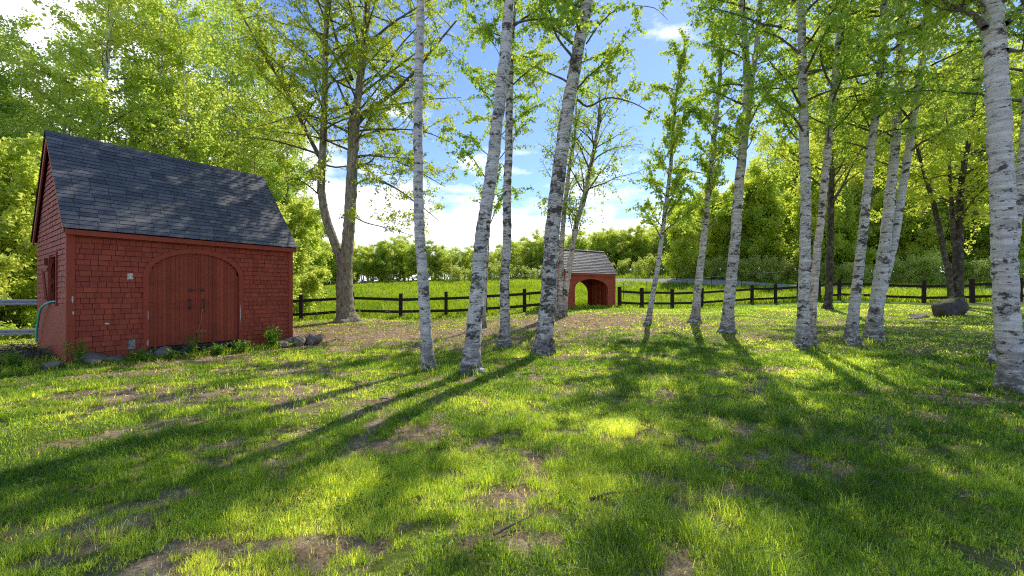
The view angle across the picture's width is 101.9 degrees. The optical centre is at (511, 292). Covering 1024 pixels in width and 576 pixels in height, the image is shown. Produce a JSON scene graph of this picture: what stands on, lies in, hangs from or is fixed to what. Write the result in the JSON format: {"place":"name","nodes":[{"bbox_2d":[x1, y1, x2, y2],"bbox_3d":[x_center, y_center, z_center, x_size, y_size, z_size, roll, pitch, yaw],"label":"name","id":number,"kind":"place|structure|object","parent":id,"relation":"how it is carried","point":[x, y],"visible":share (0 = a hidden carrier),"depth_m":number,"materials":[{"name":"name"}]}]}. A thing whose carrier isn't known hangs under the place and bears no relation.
{"place":"outdoors","nodes":[
{"label":"outdoors","id":0,"kind":"place"},
{"bbox_2d":[0,276,1023,575],"bbox_3d":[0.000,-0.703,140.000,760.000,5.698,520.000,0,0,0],"label":"ground","id":1,"kind":"structure","parent":0,"point":[392,558],"depth_m":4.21,"materials":[{"name":"green plant"}]},
{"bbox_2d":[0,348,26,368],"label":"weed","id":2,"kind":"object","parent":1,"relation":"on","point":[10,359],"visible":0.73,"depth_m":8.35,"materials":[{"name":"green plant"}]},
{"bbox_2d":[0,69,27,179],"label":"woodland tree","id":3,"kind":"object","parent":1,"relation":"on","point":[3,83],"visible":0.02,"depth_m":17.48,"materials":[{"name":"green plant"}]},
{"bbox_2d":[0,299,37,334],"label":"pole fence","id":4,"kind":"object","parent":1,"relation":"on","point":[18,302],"visible":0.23,"depth_m":12.57,"materials":[{"name":"grey wood"}]},
{"bbox_2d":[0,142,40,339],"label":"young tree","id":5,"kind":"object","parent":1,"relation":"on","point":[28,318],"visible":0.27,"depth_m":14.40,"materials":[{"name":"green plant"}]},
{"bbox_2d":[0,131,42,327],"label":"young tree","id":6,"kind":"object","parent":1,"relation":"on","point":[25,176],"visible":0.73,"depth_m":14.08,"materials":[{"name":"green plant"}]},
{"bbox_2d":[0,340,53,362],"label":"brush pile","id":7,"kind":"object","parent":1,"relation":"on","point":[40,351],"visible":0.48,"depth_m":9.82,"materials":[{"name":"grey plant"}]},
{"bbox_2d":[0,13,56,139],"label":"woodland tree","id":8,"kind":"object","parent":1,"relation":"on","point":[7,73],"visible":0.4,"depth_m":17.63,"materials":[{"name":"green plant"}]},
{"bbox_2d":[0,20,64,136],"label":"birch tree","id":9,"kind":"object","parent":1,"relation":"on","point":[35,109],"visible":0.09,"depth_m":19.97,"materials":[{"name":"green plant"}]},
{"bbox_2d":[0,5,70,134],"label":"birch tree","id":10,"kind":"object","parent":1,"relation":"on","point":[27,24],"visible":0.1,"depth_m":22.16,"materials":[{"name":"green plant"}]},
{"bbox_2d":[31,77,92,139],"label":"birch tree","id":11,"kind":"object","parent":1,"relation":"on","point":[58,121],"visible":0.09,"depth_m":20.25,"materials":[{"name":"green plant"}]},
{"bbox_2d":[2,1,132,142],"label":"birch tree","id":12,"kind":"object","parent":1,"relation":"on","point":[63,32],"visible":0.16,"depth_m":21.03,"materials":[{"name":"green plant"}]},
{"bbox_2d":[61,339,91,365],"bbox_3d":[-9.311,1.278,8.829,0.573,0.619,0.309,0,0,-15],"label":"weed","id":13,"kind":"object","parent":1,"relation":"on","point":[79,352],"visible":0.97,"depth_m":8.85,"materials":[{"name":"green plant"}]},
{"bbox_2d":[26,3,141,143],"bbox_3d":[-25.814,-7.685,25.334,5.882,18.836,5.251,0,0,-2],"label":"birch tree","id":14,"kind":"object","parent":1,"relation":"on","point":[117,102],"visible":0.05,"depth_m":25.42,"materials":[{"name":"green plant"}]},
{"bbox_2d":[0,0,193,165],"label":"tree","id":15,"kind":"object","parent":1,"relation":"on","point":[99,100],"visible":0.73,"depth_m":18.91,"materials":[{"name":"green plant"}]},
{"bbox_2d":[52,0,202,155],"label":"birch tree","id":16,"kind":"object","parent":1,"relation":"on","point":[179,23],"visible":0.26,"depth_m":20.84,"materials":[{"name":"green plant"}]},
{"bbox_2d":[82,0,199,158],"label":"birch tree","id":17,"kind":"object","parent":1,"relation":"on","point":[129,52],"visible":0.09,"depth_m":21.71,"materials":[{"name":"green plant"}]},
{"bbox_2d":[68,0,247,171],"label":"birch tree","id":18,"kind":"object","parent":1,"relation":"on","point":[175,6],"visible":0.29,"depth_m":22.54,"materials":[{"name":"green plant"}]},
{"bbox_2d":[30,130,297,363],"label":"shed","id":19,"kind":"structure","parent":1,"relation":"on","point":[137,249],"depth_m":10.68,"materials":[{"name":"red paint"}]},
{"bbox_2d":[48,252,57,305],"bbox_3d":[-11.068,-0.320,10.040,0.930,1.280,0.100,0,0,35],"label":"window","id":20,"kind":"structure","parent":19,"relation":"in","point":[51,259],"depth_m":10.25,"materials":[{"name":"red wood"}]},
{"bbox_2d":[149,254,195,346],"bbox_3d":[-8.658,0.160,10.626,0.125,2.380,0.980,0,0,35],"label":"door","id":21,"kind":"structure","parent":19,"relation":"in","point":[172,307],"depth_m":10.63,"materials":[{"name":"wood"}]},
{"bbox_2d":[196,254,237,342],"bbox_3d":[-8.085,0.160,11.441,0.126,2.380,0.982,0,0,35],"label":"door","id":22,"kind":"structure","parent":19,"relation":"in","point":[218,279],"depth_m":11.42,"materials":[{"name":"wood"}]},
{"bbox_2d":[117,0,249,168],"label":"birch tree","id":23,"kind":"object","parent":1,"relation":"on","point":[172,35],"visible":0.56,"depth_m":21.07,"materials":[{"name":"green plant"}]},
{"bbox_2d":[177,99,238,170],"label":"birch tree","id":24,"kind":"object","parent":1,"relation":"on","point":[223,131],"visible":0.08,"depth_m":23.20,"materials":[{"name":"green plant"}]},
{"bbox_2d":[164,15,258,163],"bbox_3d":[-19.700,-8.375,27.109,5.554,19.927,6.223,0,0,19],"label":"birch tree","id":25,"kind":"object","parent":1,"relation":"on","point":[220,27],"visible":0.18,"depth_m":26.99,"materials":[{"name":"green plant"}]},
{"bbox_2d":[183,0,265,169],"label":"birch tree","id":26,"kind":"object","parent":1,"relation":"on","point":[232,17],"visible":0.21,"depth_m":26.27,"materials":[{"name":"green plant"}]},
{"bbox_2d":[198,29,281,189],"bbox_3d":[-17.389,-7.413,26.625,5.001,17.941,5.603,0,0,-40],"label":"birch tree","id":27,"kind":"object","parent":1,"relation":"on","point":[229,79],"visible":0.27,"depth_m":25.94,"materials":[{"name":"green plant"}]},
{"bbox_2d":[172,0,312,178],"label":"birch tree","id":28,"kind":"object","parent":1,"relation":"on","point":[224,2],"visible":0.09,"depth_m":31.97,"materials":[{"name":"green plant"}]},
{"bbox_2d":[202,3,283,166],"bbox_3d":[-19.766,-9.458,29.146,6.122,21.963,6.859,0,0,16],"label":"birch tree","id":29,"kind":"object","parent":1,"relation":"on","point":[216,18],"visible":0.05,"depth_m":28.88,"materials":[{"name":"green plant"}]},
{"bbox_2d":[220,60,285,174],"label":"birch tree","id":30,"kind":"object","parent":1,"relation":"on","point":[254,82],"visible":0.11,"depth_m":27.88,"materials":[{"name":"green plant"}]},
{"bbox_2d":[236,139,274,193],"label":"woodland tree","id":31,"kind":"object","parent":1,"relation":"on","point":[254,164],"visible":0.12,"depth_m":25.91,"materials":[{"name":"green plant"}]},
{"bbox_2d":[215,23,316,192],"bbox_3d":[-17.807,-8.970,29.615,6.495,20.798,5.797,0,0,2],"label":"birch tree","id":32,"kind":"object","parent":1,"relation":"on","point":[256,81],"visible":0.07,"depth_m":29.01,"materials":[{"name":"green plant"}]},
{"bbox_2d":[229,75,314,195],"bbox_3d":[-18.397,-7.684,31.130,6.220,17.853,5.858,0,0,-40],"label":"birch tree","id":33,"kind":"object","parent":1,"relation":"on","point":[311,185],"visible":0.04,"depth_m":31.14,"materials":[{"name":"green plant"}]},
{"bbox_2d":[262,324,282,347],"bbox_3d":[-6.988,1.278,12.189,0.540,0.739,0.595,0,0,-18],"label":"weed","id":34,"kind":"object","parent":1,"relation":"on","point":[271,338],"visible":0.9,"depth_m":12.11,"materials":[{"name":"green plant"}]},
{"bbox_2d":[244,88,313,232],"bbox_3d":[-14.874,-5.973,26.747,4.653,14.899,4.153,0,0,-5],"label":"birch tree","id":35,"kind":"object","parent":1,"relation":"on","point":[275,119],"visible":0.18,"depth_m":26.42,"materials":[{"name":"green plant"}]},
{"bbox_2d":[256,148,314,304],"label":"woodland tree","id":36,"kind":"object","parent":1,"relation":"on","point":[280,196],"visible":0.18,"depth_m":24.41,"materials":[{"name":"green plant"}]},
{"bbox_2d":[278,207,323,312],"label":"young tree","id":37,"kind":"object","parent":1,"relation":"on","point":[295,289],"visible":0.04,"depth_m":21.11,"materials":[{"name":"green plant"}]},
{"bbox_2d":[268,183,335,306],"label":"young tree","id":38,"kind":"object","parent":1,"relation":"on","point":[315,245],"visible":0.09,"depth_m":25.12,"materials":[{"name":"green plant"}]},
{"bbox_2d":[276,196,328,310],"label":"young tree","id":39,"kind":"object","parent":1,"relation":"on","point":[309,284],"visible":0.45,"depth_m":22.81,"materials":[{"name":"green plant"}]},
{"bbox_2d":[285,110,319,202],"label":"birch tree","id":40,"kind":"object","parent":1,"relation":"on","point":[308,160],"visible":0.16,"depth_m":32.95,"materials":[{"name":"green plant"}]},
{"bbox_2d":[306,214,333,282],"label":"young tree","id":41,"kind":"object","parent":1,"relation":"on","point":[324,255],"visible":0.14,"depth_m":31.25,"materials":[{"name":"green plant"}]},
{"bbox_2d":[210,0,484,323],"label":"maple tree","id":42,"kind":"object","parent":1,"relation":"on","point":[346,55],"visible":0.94,"depth_m":18.27,"materials":[{"name":"green plant"}]},
{"bbox_2d":[352,244,374,282],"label":"birch","id":43,"kind":"object","parent":1,"relation":"on","point":[360,257],"visible":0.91,"depth_m":60.83,"materials":[{"name":"green plant"}]},
{"bbox_2d":[374,237,398,281],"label":"tree","id":44,"kind":"object","parent":1,"relation":"on","point":[387,265],"visible":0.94,"depth_m":60.72,"materials":[{"name":"green plant"}]},
{"bbox_2d":[383,234,404,280],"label":"tree","id":45,"kind":"object","parent":1,"relation":"on","point":[393,254],"visible":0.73,"depth_m":62.52,"materials":[{"name":"green plant"}]},
{"bbox_2d":[403,248,416,280],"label":"tree","id":46,"kind":"object","parent":1,"relation":"on","point":[408,264],"visible":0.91,"depth_m":61.48,"materials":[{"name":"green plant"}]},
{"bbox_2d":[293,289,540,320],"bbox_3d":[-6.427,0.639,20.950,16.923,1.935,0.779,0,0,-9],"label":"rail fence","id":47,"kind":"object","parent":1,"relation":"on","point":[400,299],"visible":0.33,"depth_m":20.93,"materials":[{"name":"black wood"}]},
{"bbox_2d":[425,238,438,279],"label":"tree","id":48,"kind":"object","parent":1,"relation":"on","point":[430,251],"visible":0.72,"depth_m":62.37,"materials":[{"name":"green plant"}]},
{"bbox_2d":[413,0,490,372],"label":"birch tree","id":49,"kind":"object","parent":1,"relation":"on","point":[428,360],"visible":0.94,"depth_m":8.18,"materials":[{"name":"white plant"}]},
{"bbox_2d":[428,0,561,327],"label":"birch tree","id":50,"kind":"object","parent":1,"relation":"on","point":[462,153],"visible":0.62,"depth_m":15.59,"materials":[{"name":"green plant"}]},
{"bbox_2d":[0,311,1018,449],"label":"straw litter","id":51,"kind":"object","parent":1,"relation":"on","point":[462,348],"visible":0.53,"depth_m":12.27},
{"bbox_2d":[0,312,1022,575],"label":"fallen leaves","id":52,"kind":"object","parent":1,"relation":"on","point":[494,386],"visible":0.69,"depth_m":8.67,"materials":[{"name":"brown plant"}]},
{"bbox_2d":[0,331,1023,487],"bbox_3d":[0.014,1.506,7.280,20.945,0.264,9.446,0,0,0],"label":"lawn grass","id":53,"kind":"structure","parent":1,"relation":"on","point":[612,386],"depth_m":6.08,"materials":[{"name":"green plant"}]},
{"bbox_2d":[0,333,1023,575],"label":"clover","id":54,"kind":"object","parent":1,"relation":"on","point":[1014,535],"visible":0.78,"depth_m":4.22,"materials":[{"name":"green plant"}]},
{"bbox_2d":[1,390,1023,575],"bbox_3d":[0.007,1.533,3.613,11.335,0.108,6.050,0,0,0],"label":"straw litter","id":55,"kind":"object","parent":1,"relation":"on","point":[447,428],"visible":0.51,"depth_m":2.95,"materials":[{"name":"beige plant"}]},
{"bbox_2d":[453,0,573,348],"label":"birch tree","id":56,"kind":"object","parent":1,"relation":"on","point":[504,339],"visible":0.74,"depth_m":11.30,"materials":[{"name":"green plant"}]},
{"bbox_2d":[459,0,589,375],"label":"birch tree","id":57,"kind":"object","parent":1,"relation":"on","point":[471,350],"visible":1,"depth_m":7.89,"materials":[{"name":"grey plant"}]},
{"bbox_2d":[442,0,672,356],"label":"birch tree","id":58,"kind":"object","parent":1,"relation":"on","point":[544,341],"visible":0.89,"depth_m":10.15,"materials":[{"name":"green plant"}]},
{"bbox_2d":[542,249,616,306],"bbox_3d":[3.881,-0.700,23.786,3.820,3.499,2.248,0,0,-32],"label":"shelter","id":59,"kind":"object","parent":1,"relation":"on","point":[594,273],"visible":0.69,"depth_m":23.63,"materials":[{"name":"red brick"}]},
{"bbox_2d":[532,66,652,317],"bbox_3d":[3.461,-4.277,18.468,5.343,11.195,5.506,0,0,-34],"label":"birch clump","id":60,"kind":"object","parent":1,"relation":"on","point":[563,285],"visible":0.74,"depth_m":18.51,"materials":[{"name":"green plant"}]},
{"bbox_2d":[595,228,624,263],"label":"tree","id":61,"kind":"object","parent":1,"relation":"on","point":[611,234],"visible":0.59,"depth_m":60.71,"materials":[{"name":"green plant"}]},
{"bbox_2d":[614,225,645,271],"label":"tree","id":62,"kind":"object","parent":1,"relation":"on","point":[633,249],"visible":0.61,"depth_m":60.28,"materials":[{"name":"green plant"}]},
{"bbox_2d":[630,225,653,269],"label":"tree","id":63,"kind":"object","parent":1,"relation":"on","point":[642,250],"visible":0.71,"depth_m":59.75,"materials":[{"name":"green plant"}]},
{"bbox_2d":[638,251,665,274],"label":"bush","id":64,"kind":"object","parent":1,"relation":"on","point":[651,261],"visible":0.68,"depth_m":50.61,"materials":[{"name":"green plant"}]},
{"bbox_2d":[323,268,985,293],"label":"meadow grass","id":65,"kind":"structure","parent":1,"relation":"on","point":[395,286],"depth_m":43.10,"materials":[{"name":"green plant"}]},
{"bbox_2d":[624,27,710,325],"bbox_3d":[5.901,-4.146,15.601,2.916,11.218,2.480,0,0,26],"label":"birch tree","id":66,"kind":"object","parent":1,"relation":"on","point":[677,183],"visible":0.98,"depth_m":15.59,"materials":[{"name":"green plant"}]},
{"bbox_2d":[661,206,698,279],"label":"young tree","id":67,"kind":"object","parent":1,"relation":"on","point":[679,260],"visible":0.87,"depth_m":43.38,"materials":[{"name":"green plant"}]},
{"bbox_2d":[663,0,751,323],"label":"birch tree","id":68,"kind":"object","parent":1,"relation":"on","point":[712,173],"visible":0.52,"depth_m":15.86,"materials":[{"name":"green plant"}]},
{"bbox_2d":[689,189,730,266],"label":"young tree","id":69,"kind":"object","parent":1,"relation":"on","point":[720,229],"visible":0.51,"depth_m":44.77,"materials":[{"name":"green plant"}]},
{"bbox_2d":[703,255,726,278],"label":"bush","id":70,"kind":"object","parent":1,"relation":"on","point":[711,267],"visible":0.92,"depth_m":42.50,"materials":[{"name":"green plant"}]},
{"bbox_2d":[711,186,732,265],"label":"young tree","id":71,"kind":"object","parent":1,"relation":"on","point":[715,193],"visible":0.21,"depth_m":45.74,"materials":[{"name":"green plant"}]},
{"bbox_2d":[680,0,827,333],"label":"birch tree","id":72,"kind":"object","parent":1,"relation":"on","point":[727,323],"visible":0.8,"depth_m":13.62,"materials":[{"name":"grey plant"}]},
{"bbox_2d":[729,176,783,272],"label":"young tree","id":73,"kind":"object","parent":1,"relation":"on","point":[753,251],"visible":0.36,"depth_m":43.30,"materials":[{"name":"green plant"}]},
{"bbox_2d":[739,253,779,279],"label":"bush","id":74,"kind":"object","parent":1,"relation":"on","point":[753,269],"visible":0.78,"depth_m":40.69,"materials":[{"name":"green plant"}]},
{"bbox_2d":[740,158,788,270],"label":"young tree","id":75,"kind":"object","parent":1,"relation":"on","point":[765,186],"visible":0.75,"depth_m":42.52,"materials":[{"name":"green plant"}]},
{"bbox_2d":[746,127,797,266],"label":"woodland tree","id":76,"kind":"object","parent":1,"relation":"on","point":[776,165],"visible":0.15,"depth_m":58.17,"materials":[{"name":"green plant"}]},
{"bbox_2d":[753,255,797,280],"bbox_3d":[25.132,-2.107,39.860,3.056,2.868,2.667,0,0,-13],"label":"bush","id":77,"kind":"object","parent":1,"relation":"on","point":[773,273],"visible":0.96,"depth_m":39.68,"materials":[{"name":"green plant"}]},
{"bbox_2d":[779,190,799,269],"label":"young tree","id":78,"kind":"object","parent":1,"relation":"on","point":[790,233],"visible":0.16,"depth_m":46.97,"materials":[{"name":"green plant"}]},
{"bbox_2d":[685,0,904,349],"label":"birch tree","id":79,"kind":"object","parent":1,"relation":"on","point":[802,337],"visible":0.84,"depth_m":10.93,"materials":[{"name":"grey plant"}]},
{"bbox_2d":[782,165,846,271],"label":"young tree","id":80,"kind":"object","parent":1,"relation":"on","point":[793,252],"visible":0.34,"depth_m":40.45,"materials":[{"name":"green plant"}]},
{"bbox_2d":[618,278,1023,307],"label":"rail fence","id":81,"kind":"object","parent":1,"relation":"on","point":[971,285],"visible":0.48,"depth_m":24.87,"materials":[{"name":"black wood"}]},
{"bbox_2d":[738,1,938,309],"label":"maple tree","id":82,"kind":"object","parent":1,"relation":"on","point":[859,165],"visible":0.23,"depth_m":21.28,"materials":[{"name":"green plant"}]},
{"bbox_2d":[792,92,884,236],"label":"woodland tree","id":83,"kind":"object","parent":1,"relation":"on","point":[859,196],"visible":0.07,"depth_m":49.75,"materials":[{"name":"green plant"}]},
{"bbox_2d":[833,262,853,281],"bbox_3d":[30.398,-1.672,37.968,2.182,2.346,2.500,0,0,-13],"label":"bush","id":84,"kind":"object","parent":1,"relation":"on","point":[842,274],"visible":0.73,"depth_m":37.82,"materials":[{"name":"green plant"}]},
{"bbox_2d":[820,182,877,274],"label":"young tree","id":85,"kind":"object","parent":1,"relation":"on","point":[850,245],"visible":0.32,"depth_m":42.01,"materials":[{"name":"green plant"}]},
{"bbox_2d":[754,0,956,346],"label":"birch tree","id":86,"kind":"object","parent":1,"relation":"on","point":[838,50],"visible":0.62,"depth_m":11.17,"materials":[{"name":"green plant"}]},
{"bbox_2d":[778,0,970,344],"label":"birch tree","id":87,"kind":"object","parent":1,"relation":"on","point":[851,333],"visible":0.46,"depth_m":11.45,"materials":[{"name":"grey plant"}]},
{"bbox_2d":[840,105,918,223],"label":"woodland tree","id":88,"kind":"object","parent":1,"relation":"on","point":[884,181],"visible":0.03,"depth_m":49.84,"materials":[{"name":"green plant"}]},
{"bbox_2d":[865,190,897,268],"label":"young tree","id":89,"kind":"object","parent":1,"relation":"on","point":[879,199],"visible":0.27,"depth_m":46.18,"materials":[{"name":"green plant"}]},
{"bbox_2d":[761,0,1023,395],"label":"birch tree","id":90,"kind":"object","parent":1,"relation":"on","point":[989,18],"visible":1,"depth_m":6.40,"materials":[{"name":"white plant"}]},
{"bbox_2d":[777,0,1023,340],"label":"birch tree","id":91,"kind":"object","parent":1,"relation":"on","point":[891,223],"visible":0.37,"depth_m":11.76,"materials":[{"name":"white plant"}]},
{"bbox_2d":[891,253,940,283],"bbox_3d":[34.039,-1.821,35.592,3.472,3.259,3.030,0,0,27],"label":"bush","id":92,"kind":"object","parent":1,"relation":"on","point":[911,270],"visible":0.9,"depth_m":35.23,"materials":[{"name":"green plant"}]},
{"bbox_2d":[895,183,950,271],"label":"young tree","id":93,"kind":"object","parent":1,"relation":"on","point":[927,234],"visible":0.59,"depth_m":42.33,"materials":[{"name":"green plant"}]},
{"bbox_2d":[870,76,986,229],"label":"woodland tree","id":94,"kind":"object","parent":1,"relation":"on","point":[941,210],"visible":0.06,"depth_m":46.65,"materials":[{"name":"green plant"}]},
{"bbox_2d":[907,252,950,283],"bbox_3d":[35.391,-1.870,35.232,3.152,3.389,3.611,0,0,-6],"label":"bush","id":95,"kind":"object","parent":1,"relation":"on","point":[937,272],"visible":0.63,"depth_m":34.75,"materials":[{"name":"green plant"}]},
{"bbox_2d":[835,32,1023,300],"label":"maple tree","id":96,"kind":"object","parent":1,"relation":"on","point":[950,156],"visible":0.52,"depth_m":20.06,"materials":[{"name":"green plant"}]},
{"bbox_2d":[931,297,968,316],"bbox_3d":[17.509,0.637,16.565,1.439,0.853,0.856,-5,-2,-9],"label":"boulder","id":97,"kind":"object","parent":1,"relation":"on","point":[950,307],"visible":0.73,"depth_m":16.29,"materials":[{"name":"grey stone"}]},
{"bbox_2d":[879,0,1023,365],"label":"birch tree","id":98,"kind":"object","parent":1,"relation":"on","point":[1019,100],"visible":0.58,"depth_m":9.23,"materials":[{"name":"green plant"}]},
{"bbox_2d":[947,192,989,270],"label":"young tree","id":99,"kind":"object","parent":1,"relation":"on","point":[967,232],"visible":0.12,"depth_m":44.25,"materials":[{"name":"green plant"}]},
{"bbox_2d":[966,257,991,282],"bbox_3d":[38.888,-1.640,33.871,2.667,2.868,3.056,0,0,33],"label":"bush","id":100,"kind":"object","parent":1,"relation":"on","point":[982,273],"visible":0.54,"depth_m":33.66,"materials":[{"name":"green plant"}]},
{"bbox_2d":[964,178,1023,259],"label":"young tree","id":101,"kind":"object","parent":1,"relation":"on","point":[985,250],"visible":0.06,"depth_m":41.99,"materials":[{"name":"green plant"}]},
{"bbox_2d":[0,303,1023,377],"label":"lawn grass","id":102,"kind":"structure","parent":0,"point":[685,311],"depth_m":15.73,"materials":[{"name":"green plant"}]},
{"bbox_2d":[0,304,1023,396],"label":"tall grass","id":103,"kind":"structure","parent":0,"point":[31,365],"depth_m":11.14,"materials":[{"name":"green plant"}]},
{"bbox_2d":[0,0,1023,281],"label":"sky","id":104,"kind":"structure","parent":0,"point":[457,224],"materials":[{"name":"blue"}]},
{"bbox_2d":[293,284,1023,318],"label":"meadow grass","id":105,"kind":"structure","parent":0,"point":[581,295],"depth_m":27.65,"materials":[{"name":"green plant"}]},
{"bbox_2d":[616,278,1023,290],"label":"gravel road","id":106,"kind":"structure","parent":0,"point":[689,280],"depth_m":42.51,"materials":[{"name":"grey gravel"}]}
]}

